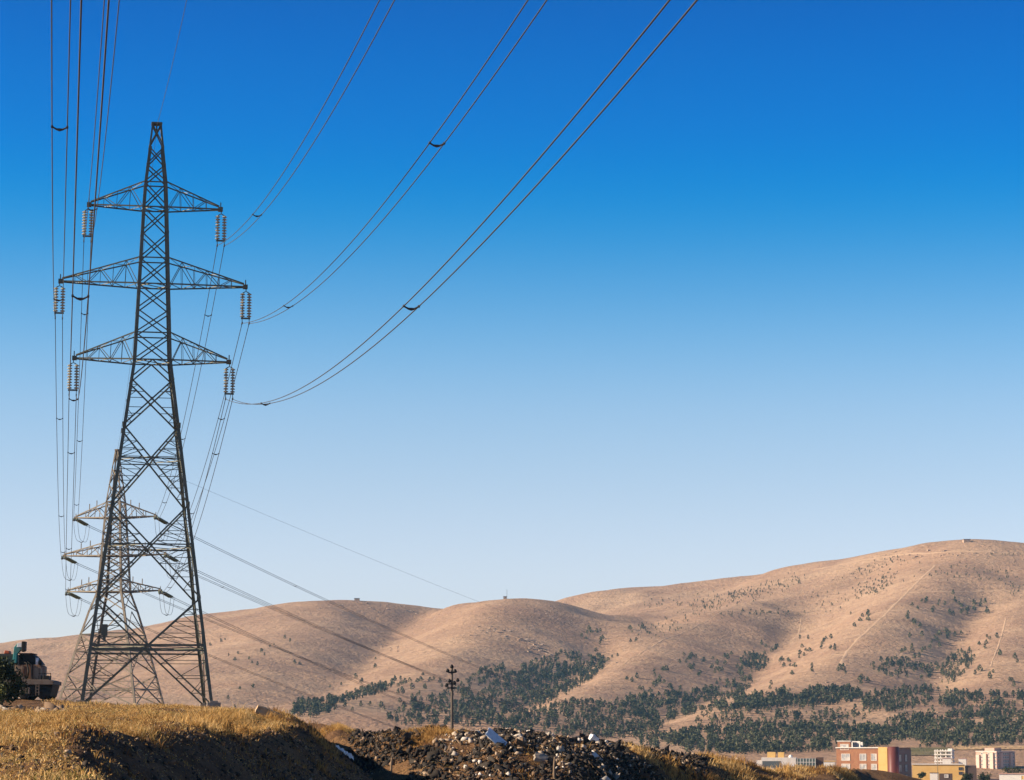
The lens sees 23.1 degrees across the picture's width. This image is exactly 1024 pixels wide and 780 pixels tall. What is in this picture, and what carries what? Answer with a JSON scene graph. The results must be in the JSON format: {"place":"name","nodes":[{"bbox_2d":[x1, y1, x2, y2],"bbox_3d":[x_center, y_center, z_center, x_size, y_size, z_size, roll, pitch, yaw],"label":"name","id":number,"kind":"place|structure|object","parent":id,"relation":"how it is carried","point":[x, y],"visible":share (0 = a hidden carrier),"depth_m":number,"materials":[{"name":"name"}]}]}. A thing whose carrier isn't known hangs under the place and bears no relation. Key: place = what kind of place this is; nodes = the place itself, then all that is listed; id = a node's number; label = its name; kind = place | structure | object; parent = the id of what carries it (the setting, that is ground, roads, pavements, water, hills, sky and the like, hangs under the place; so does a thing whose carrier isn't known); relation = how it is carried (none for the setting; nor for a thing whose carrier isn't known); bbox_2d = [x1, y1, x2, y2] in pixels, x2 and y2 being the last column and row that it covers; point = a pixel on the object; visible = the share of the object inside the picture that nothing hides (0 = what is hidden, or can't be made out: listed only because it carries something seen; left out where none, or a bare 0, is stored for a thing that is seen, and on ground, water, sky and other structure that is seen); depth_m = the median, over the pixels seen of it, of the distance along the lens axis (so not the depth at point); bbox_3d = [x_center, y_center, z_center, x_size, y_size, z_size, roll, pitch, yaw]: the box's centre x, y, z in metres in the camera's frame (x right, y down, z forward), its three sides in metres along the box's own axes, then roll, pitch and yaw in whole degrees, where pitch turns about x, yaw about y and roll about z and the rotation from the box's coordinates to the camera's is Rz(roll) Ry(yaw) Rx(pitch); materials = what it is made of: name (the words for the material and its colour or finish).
{"place":"outdoors","nodes":[
{"label":"outdoors","id":0,"kind":"place"},
{"bbox_2d":[0,539,1023,779],"bbox_3d":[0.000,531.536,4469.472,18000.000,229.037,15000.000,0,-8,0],"label":"ground","id":1,"kind":"structure","parent":0,"point":[613,614],"depth_m":2098.29,"materials":[{"name":"beige soil"}]},
{"bbox_2d":[0,698,921,779],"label":"mound","id":2,"kind":"object","parent":1,"relation":"on","point":[336,735],"visible":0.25,"depth_m":63.09,"materials":[{"name":"brown soil"}]},
{"bbox_2d":[0,684,6,704],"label":"olive shrub","id":3,"kind":"object","parent":2,"relation":"on","point":[1,689],"visible":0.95,"depth_m":107.12,"materials":[{"name":"green plant"}]},
{"bbox_2d":[0,656,30,704],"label":"leafy bush","id":4,"kind":"object","parent":2,"relation":"on","point":[7,671],"visible":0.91,"depth_m":111.07,"materials":[{"name":"green plant"}]},
{"bbox_2d":[0,641,61,699],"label":"work machine","id":5,"kind":"object","parent":2,"relation":"on","point":[33,668],"visible":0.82,"depth_m":135.36,"materials":[{"name":"black metal"}]},
{"bbox_2d":[0,702,63,712],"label":"stones","id":6,"kind":"object","parent":2,"relation":"on","point":[50,705],"depth_m":80.85,"materials":[{"name":"beige stone"}]},
{"bbox_2d":[59,449,167,704],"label":"lattice pylon","id":7,"kind":"object","parent":2,"relation":"on","point":[122,590],"visible":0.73,"depth_m":308.77,"materials":[{"name":"metal"}]},
{"bbox_2d":[66,557,77,563],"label":"insulator string","id":8,"kind":"object","parent":7,"relation":"hanging from","point":[72,561],"visible":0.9,"depth_m":311.88,"materials":[{"name":"metal"}]},
{"bbox_2d":[76,563,494,727],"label":"twin conductor","id":9,"kind":"object","parent":8,"relation":"hanging from","point":[285,650],"visible":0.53,"depth_m":365.79,"materials":[{"name":"metal"}]},
{"bbox_2d":[70,593,81,598],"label":"insulator string","id":10,"kind":"object","parent":7,"relation":"hanging from","point":[73,595],"visible":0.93,"depth_m":311.08,"materials":[{"name":"ceramic"}]},
{"bbox_2d":[79,599,394,726],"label":"twin conductor","id":11,"kind":"object","parent":10,"relation":"hanging from","point":[250,671],"visible":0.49,"depth_m":356.16,"materials":[{"name":"metal"}]},
{"bbox_2d":[77,519,89,525],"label":"insulator string","id":12,"kind":"object","parent":7,"relation":"hanging from","point":[80,521],"visible":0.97,"depth_m":312.23,"materials":[{"name":"ceramic"}]},
{"bbox_2d":[87,526,645,746],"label":"twin conductor","id":13,"kind":"object","parent":12,"relation":"hanging from","point":[366,647],"visible":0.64,"depth_m":382.02,"materials":[{"name":"metal"}]},
{"bbox_2d":[156,518,168,523],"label":"insulator string","id":14,"kind":"object","parent":7,"relation":"hanging from","point":[161,520],"visible":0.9,"depth_m":309.96,"materials":[{"name":"ceramic"}]},
{"bbox_2d":[166,524,773,767],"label":"twin conductor","id":15,"kind":"object","parent":14,"relation":"hanging from","point":[435,648],"visible":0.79,"depth_m":381.90,"materials":[{"name":"metal"}]},
{"bbox_2d":[164,591,173,597],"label":"insulator string","id":16,"kind":"object","parent":7,"relation":"hanging from","point":[168,595],"visible":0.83,"depth_m":308.54,"materials":[{"name":"metal"}]},
{"bbox_2d":[172,598,475,729],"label":"twin conductor","id":17,"kind":"object","parent":16,"relation":"hanging from","point":[320,665],"visible":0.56,"depth_m":345.92,"materials":[{"name":"metal"}]},
{"bbox_2d":[168,555,179,561],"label":"insulator string","id":18,"kind":"object","parent":7,"relation":"hanging from","point":[174,560],"visible":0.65,"depth_m":309.28,"materials":[{"name":"metal"}]},
{"bbox_2d":[177,562,605,739],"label":"twin conductor","id":19,"kind":"object","parent":18,"relation":"attached to","point":[374,650],"visible":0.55,"depth_m":359.85,"materials":[{"name":"metal"}]},
{"bbox_2d":[129,456,1018,764],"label":"earth wire","id":20,"kind":"object","parent":7,"relation":"attached to","point":[537,624],"visible":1,"depth_m":410.67,"materials":[{"name":"metal"}]},
{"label":"insulator string","id":21,"kind":"object","parent":7,"relation":"hanging from","visible":0},
{"bbox_2d":[159,594,173,615],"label":"jumper cable","id":22,"kind":"object","parent":21,"relation":"hanging from","point":[164,606],"visible":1,"depth_m":305.66,"materials":[{"name":"metal"}]},
{"bbox_2d":[160,400,232,593],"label":"twin conductor","id":23,"kind":"object","parent":21,"relation":"attached to","point":[204,483],"visible":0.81,"depth_m":197.66,"materials":[{"name":"metal"}]},
{"bbox_2d":[58,122,247,707],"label":"lattice pylon","id":24,"kind":"object","parent":2,"relation":"on","point":[189,547],"visible":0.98,"depth_m":173.47,"materials":[{"name":"metal"}]},
{"bbox_2d":[53,283,64,318],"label":"insulator string","id":25,"kind":"object","parent":24,"relation":"hanging from","point":[56,297],"visible":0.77,"depth_m":172.82,"materials":[{"name":"metal"}]},
{"bbox_2d":[55,319,65,558],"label":"twin conductor","id":26,"kind":"object","parent":25,"relation":"hanging from","point":[56,423],"visible":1,"depth_m":195.73,"materials":[{"name":"metal"}]},
{"bbox_2d":[51,0,70,317],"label":"twin conductor","id":27,"kind":"object","parent":25,"relation":"hanging from","point":[59,129],"visible":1,"depth_m":81.76,"materials":[{"name":"metal"}]},
{"bbox_2d":[67,360,78,395],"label":"insulator string","id":28,"kind":"object","parent":24,"relation":"hanging from","point":[76,388],"visible":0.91,"depth_m":172.25,"materials":[{"name":"metal"}]},
{"bbox_2d":[65,408,75,594],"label":"twin conductor","id":29,"kind":"object","parent":28,"relation":"hanging from","point":[67,490],"visible":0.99,"depth_m":199.03,"materials":[{"name":"metal"}]},
{"bbox_2d":[69,0,109,400],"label":"twin conductor","id":30,"kind":"object","parent":28,"relation":"hanging from","point":[106,34],"visible":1,"depth_m":58.91,"materials":[{"name":"metal"}]},
{"bbox_2d":[82,207,93,242],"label":"insulator string","id":31,"kind":"object","parent":24,"relation":"hanging from","point":[84,223],"visible":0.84,"depth_m":173.88,"materials":[{"name":"metal"}]},
{"bbox_2d":[73,243,90,520],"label":"twin conductor","id":32,"kind":"object","parent":31,"relation":"hanging from","point":[79,376],"visible":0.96,"depth_m":207.01,"materials":[{"name":"metal"}]},
{"bbox_2d":[84,0,119,240],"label":"twin conductor","id":33,"kind":"object","parent":31,"relation":"hanging from","point":[96,209],"visible":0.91,"depth_m":101.83,"materials":[{"name":"metal"}]},
{"bbox_2d":[117,138,155,449],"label":"earth wire","id":34,"kind":"object","parent":24,"relation":"hanging from","point":[142,261],"visible":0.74,"depth_m":206.85,"materials":[{"name":"metal"}]},
{"bbox_2d":[157,0,186,123],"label":"earth wire","id":35,"kind":"object","parent":24,"relation":"attached to","point":[173,58],"visible":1,"depth_m":146.35,"materials":[{"name":"metal"}]},
{"bbox_2d":[215,211,226,246],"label":"insulator string","id":36,"kind":"object","parent":24,"relation":"hanging from","point":[217,228],"visible":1,"depth_m":175.48,"materials":[{"name":"metal"}]},
{"bbox_2d":[155,248,223,517],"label":"twin conductor","id":37,"kind":"object","parent":36,"relation":"hanging from","point":[194,369],"visible":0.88,"depth_m":205.11,"materials":[{"name":"metal"}]},
{"bbox_2d":[217,0,394,245],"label":"twin conductor","id":38,"kind":"object","parent":36,"relation":"hanging from","point":[317,117],"visible":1,"depth_m":102.83,"materials":[{"name":"metal"}]},
{"bbox_2d":[223,364,234,399],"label":"insulator string","id":39,"kind":"object","parent":24,"relation":"hanging from","point":[226,380],"visible":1,"depth_m":174.10,"materials":[{"name":"ceramic"}]},
{"bbox_2d":[226,0,697,405],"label":"twin conductor","id":40,"kind":"object","parent":39,"relation":"hanging from","point":[603,81],"visible":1,"depth_m":60.69,"materials":[{"name":"metal"}]},
{"bbox_2d":[240,289,251,324],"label":"insulator string","id":41,"kind":"object","parent":24,"relation":"hanging from","point":[242,316],"visible":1,"depth_m":175.04,"materials":[{"name":"ceramic"}]},
{"bbox_2d":[168,325,248,553],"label":"twin conductor","id":42,"kind":"object","parent":41,"relation":"hanging from","point":[214,431],"visible":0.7,"depth_m":205.19,"materials":[{"name":"metal"}]},
{"bbox_2d":[242,0,546,323],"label":"twin conductor","id":43,"kind":"object","parent":41,"relation":"hanging from","point":[436,146],"visible":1,"depth_m":83.65,"materials":[{"name":"metal"}]},
{"bbox_2d":[0,709,366,779],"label":"stones","id":44,"kind":"object","parent":2,"relation":"on","point":[85,763],"visible":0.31,"depth_m":44.24,"materials":[{"name":"brown stone"}]},
{"bbox_2d":[42,714,370,779],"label":"stones","id":45,"kind":"object","parent":2,"relation":"on","point":[173,761],"visible":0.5,"depth_m":62.60,"materials":[{"name":"stone"}]},
{"bbox_2d":[255,705,279,716],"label":"boulder","id":46,"kind":"object","parent":2,"relation":"on","point":[262,710],"visible":0.68,"depth_m":81.18,"materials":[{"name":"beige stone"}]},
{"bbox_2d":[335,745,353,759],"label":"plastic bag","id":47,"kind":"object","parent":2,"relation":"on","point":[347,753],"visible":0.84,"depth_m":93.94,"materials":[{"name":"blue plastic"}]},
{"bbox_2d":[390,757,392,775],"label":"stake","id":48,"kind":"object","parent":2,"relation":"on","point":[391,762],"visible":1,"depth_m":107.16,"materials":[{"name":"brown wood"}]},
{"bbox_2d":[0,697,860,779],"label":"grass","id":49,"kind":"structure","parent":2,"relation":"on","point":[17,726],"depth_m":65.24,"materials":[{"name":"plant"}]},
{"bbox_2d":[445,664,459,729],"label":"utility pole","id":50,"kind":"object","parent":2,"relation":"on","point":[451,682],"visible":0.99,"depth_m":228.25,"materials":[{"name":"brown wood"}]},
{"bbox_2d":[513,738,526,747],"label":"concrete lump","id":51,"kind":"object","parent":2,"relation":"on","point":[517,742],"visible":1,"depth_m":107.06,"materials":[{"name":"concrete"}]},
{"bbox_2d":[344,725,713,779],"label":"rubble","id":52,"kind":"object","parent":2,"relation":"on","point":[616,748],"visible":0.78,"depth_m":108.77,"materials":[{"name":"stone"}]},
{"bbox_2d":[485,728,506,744],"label":"foam sheet","id":53,"kind":"object","parent":52,"relation":"on","point":[492,735],"visible":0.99,"depth_m":107.01,"materials":[{"name":"blue plastic"}]},
{"bbox_2d":[588,734,598,741],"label":"white block","id":54,"kind":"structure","parent":52,"relation":"on","point":[593,737],"depth_m":113.56,"materials":[{"name":"plastic"}]},
{"bbox_2d":[533,752,548,762],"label":"concrete lump","id":55,"kind":"object","parent":2,"relation":"on","point":[540,757],"visible":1,"depth_m":105.72,"materials":[{"name":"grey concrete"}]},
{"bbox_2d":[553,757,555,778],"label":"stake","id":56,"kind":"object","parent":2,"relation":"on","point":[554,761],"visible":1,"depth_m":103.59,"materials":[{"name":"brown wood"}]},
{"bbox_2d":[556,737,566,744],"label":"concrete lump","id":57,"kind":"object","parent":2,"relation":"on","point":[558,740],"visible":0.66,"depth_m":110.35,"materials":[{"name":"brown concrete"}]},
{"bbox_2d":[286,646,1023,753],"bbox_3d":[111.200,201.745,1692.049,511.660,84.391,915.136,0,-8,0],"label":"forest","id":58,"kind":"object","parent":1,"relation":"on","point":[903,730],"visible":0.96,"depth_m":1531.24,"materials":[{"name":"green plant"}]},
{"bbox_2d":[316,550,1023,712],"bbox_3d":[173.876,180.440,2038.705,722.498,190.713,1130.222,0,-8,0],"label":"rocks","id":59,"kind":"object","parent":1,"relation":"on","point":[531,646],"visible":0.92,"depth_m":2094.71,"materials":[{"name":"grey stone"}]},
{"bbox_2d":[757,752,823,769],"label":"white house","id":60,"kind":"structure","parent":1,"relation":"on","point":[770,759],"depth_m":747.10,"materials":[{"name":"clear paint"}]},
{"bbox_2d":[631,553,1023,636],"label":"scrub","id":61,"kind":"object","parent":1,"relation":"on","point":[875,590],"visible":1,"depth_m":2485.67,"materials":[{"name":"green plant"}]},
{"bbox_2d":[824,761,835,766],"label":"cream shed","id":62,"kind":"structure","parent":1,"relation":"on","point":[828,762],"depth_m":779.92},
{"bbox_2d":[835,741,911,776],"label":"brick building","id":63,"kind":"structure","parent":1,"relation":"on","point":[853,754],"depth_m":783.75,"materials":[{"name":"red brick"}]},
{"bbox_2d":[840,744,848,749],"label":"window","id":64,"kind":"structure","parent":63,"relation":"in","point":[841,745],"depth_m":786.19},
{"bbox_2d":[841,754,849,760],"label":"window","id":65,"kind":"structure","parent":63,"relation":"in","point":[844,757],"depth_m":785.61,"materials":[{"name":"white glass"}]},
{"bbox_2d":[841,764,849,768],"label":"window","id":66,"kind":"structure","parent":63,"relation":"in","point":[845,765],"depth_m":785.23,"materials":[{"name":"white glass"}]},
{"bbox_2d":[860,754,865,760],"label":"window","id":67,"kind":"structure","parent":63,"relation":"in","point":[862,756],"depth_m":783.22,"materials":[{"name":"white glass"}]},
{"bbox_2d":[860,764,866,768],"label":"window","id":68,"kind":"structure","parent":63,"relation":"in","point":[862,766],"depth_m":782.93,"materials":[{"name":"white glass"}]},
{"bbox_2d":[871,754,876,760],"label":"window","id":69,"kind":"structure","parent":63,"relation":"in","point":[873,756],"depth_m":781.79,"materials":[{"name":"white glass"}]},
{"bbox_2d":[871,764,876,769],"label":"window","id":70,"kind":"structure","parent":63,"relation":"in","point":[873,766],"depth_m":781.40,"materials":[{"name":"white glass"}]},
{"bbox_2d":[917,772,925,778],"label":"leafy bush","id":71,"kind":"object","parent":1,"relation":"on","point":[921,775],"visible":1,"depth_m":696.16,"materials":[{"name":"green plant"}]},
{"bbox_2d":[930,772,938,779],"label":"white kiosk","id":72,"kind":"object","parent":1,"relation":"on","point":[934,776],"visible":1,"depth_m":690.83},
{"bbox_2d":[912,764,976,779],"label":"yellow hall","id":73,"kind":"structure","parent":1,"relation":"on","point":[957,771],"depth_m":766.74,"materials":[{"name":"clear paint"}]},
{"bbox_2d":[934,748,954,763],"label":"unfinished building","id":74,"kind":"structure","parent":1,"relation":"on","point":[950,753],"depth_m":1047.18,"materials":[{"name":"white concrete"}]},
{"bbox_2d":[939,773,952,779],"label":"dark shed","id":75,"kind":"structure","parent":1,"relation":"on","point":[945,776],"depth_m":705.25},
{"bbox_2d":[942,758,951,763],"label":"white block house","id":76,"kind":"structure","parent":1,"relation":"on","point":[946,760],"depth_m":1007.60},
{"bbox_2d":[958,758,966,764],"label":"white block house","id":77,"kind":"structure","parent":1,"relation":"on","point":[962,760],"depth_m":1007.54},
{"bbox_2d":[962,539,970,542],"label":"hilltop hut","id":78,"kind":"object","parent":1,"relation":"on","point":[965,540],"visible":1,"depth_m":2559.86,"materials":[{"name":"white"}]},
{"bbox_2d":[960,772,973,779],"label":"leafy bush","id":79,"kind":"object","parent":1,"relation":"on","point":[966,776],"visible":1,"depth_m":681.20,"materials":[{"name":"green plant"}]},
{"bbox_2d":[977,772,990,779],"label":"leafy bush","id":80,"kind":"object","parent":1,"relation":"on","point":[982,776],"visible":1,"depth_m":691.23,"materials":[{"name":"green plant"}]},
{"bbox_2d":[976,748,1014,768],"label":"apartment tower","id":81,"kind":"structure","parent":1,"relation":"on","point":[989,758],"depth_m":1133.08,"materials":[{"name":"white concrete"}]},
{"bbox_2d":[998,773,1023,779],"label":"white shed","id":82,"kind":"structure","parent":1,"relation":"on","point":[1011,776],"depth_m":709.42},
{"bbox_2d":[1001,766,1023,772],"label":"leafy bush","id":83,"kind":"object","parent":1,"relation":"on","point":[1014,769],"visible":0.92,"depth_m":889.32,"materials":[{"name":"green plant"}]},
{"bbox_2d":[0,0,1023,642],"label":"sky","id":84,"kind":"structure","parent":0,"point":[764,313],"materials":[{"name":"blue"}]},
{"bbox_2d":[622,578,802,664],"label":"dirt track","id":85,"kind":"structure","parent":0,"point":[696,626],"depth_m":2249.27,"materials":[{"name":"beige soil"}]},
{"bbox_2d":[792,618,801,639],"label":"dirt track","id":86,"kind":"structure","parent":0,"point":[799,630],"depth_m":2375.36,"materials":[{"name":"beige soil"}]},
{"bbox_2d":[839,565,935,667],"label":"dirt track","id":87,"kind":"structure","parent":0,"point":[863,634],"depth_m":2099.41,"materials":[{"name":"beige soil"}]},
{"bbox_2d":[817,550,1020,568],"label":"dirt track","id":88,"kind":"structure","parent":0,"point":[924,553],"depth_m":2565.96,"materials":[{"name":"beige soil"}]},
{"bbox_2d":[911,747,949,755],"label":"field","id":89,"kind":"structure","parent":0,"point":[923,751],"depth_m":1239.08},
{"bbox_2d":[909,589,1012,592],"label":"dirt track","id":90,"kind":"structure","parent":0,"point":[965,591],"depth_m":2315.28,"materials":[{"name":"beige soil"}]},
{"bbox_2d":[952,745,1023,749],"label":"field","id":91,"kind":"structure","parent":0,"point":[959,747],"depth_m":1254.93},
{"bbox_2d":[990,618,1006,665],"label":"dirt track","id":92,"kind":"structure","parent":0,"point":[999,642],"depth_m":1993.89,"materials":[{"name":"beige soil"}]}
]}

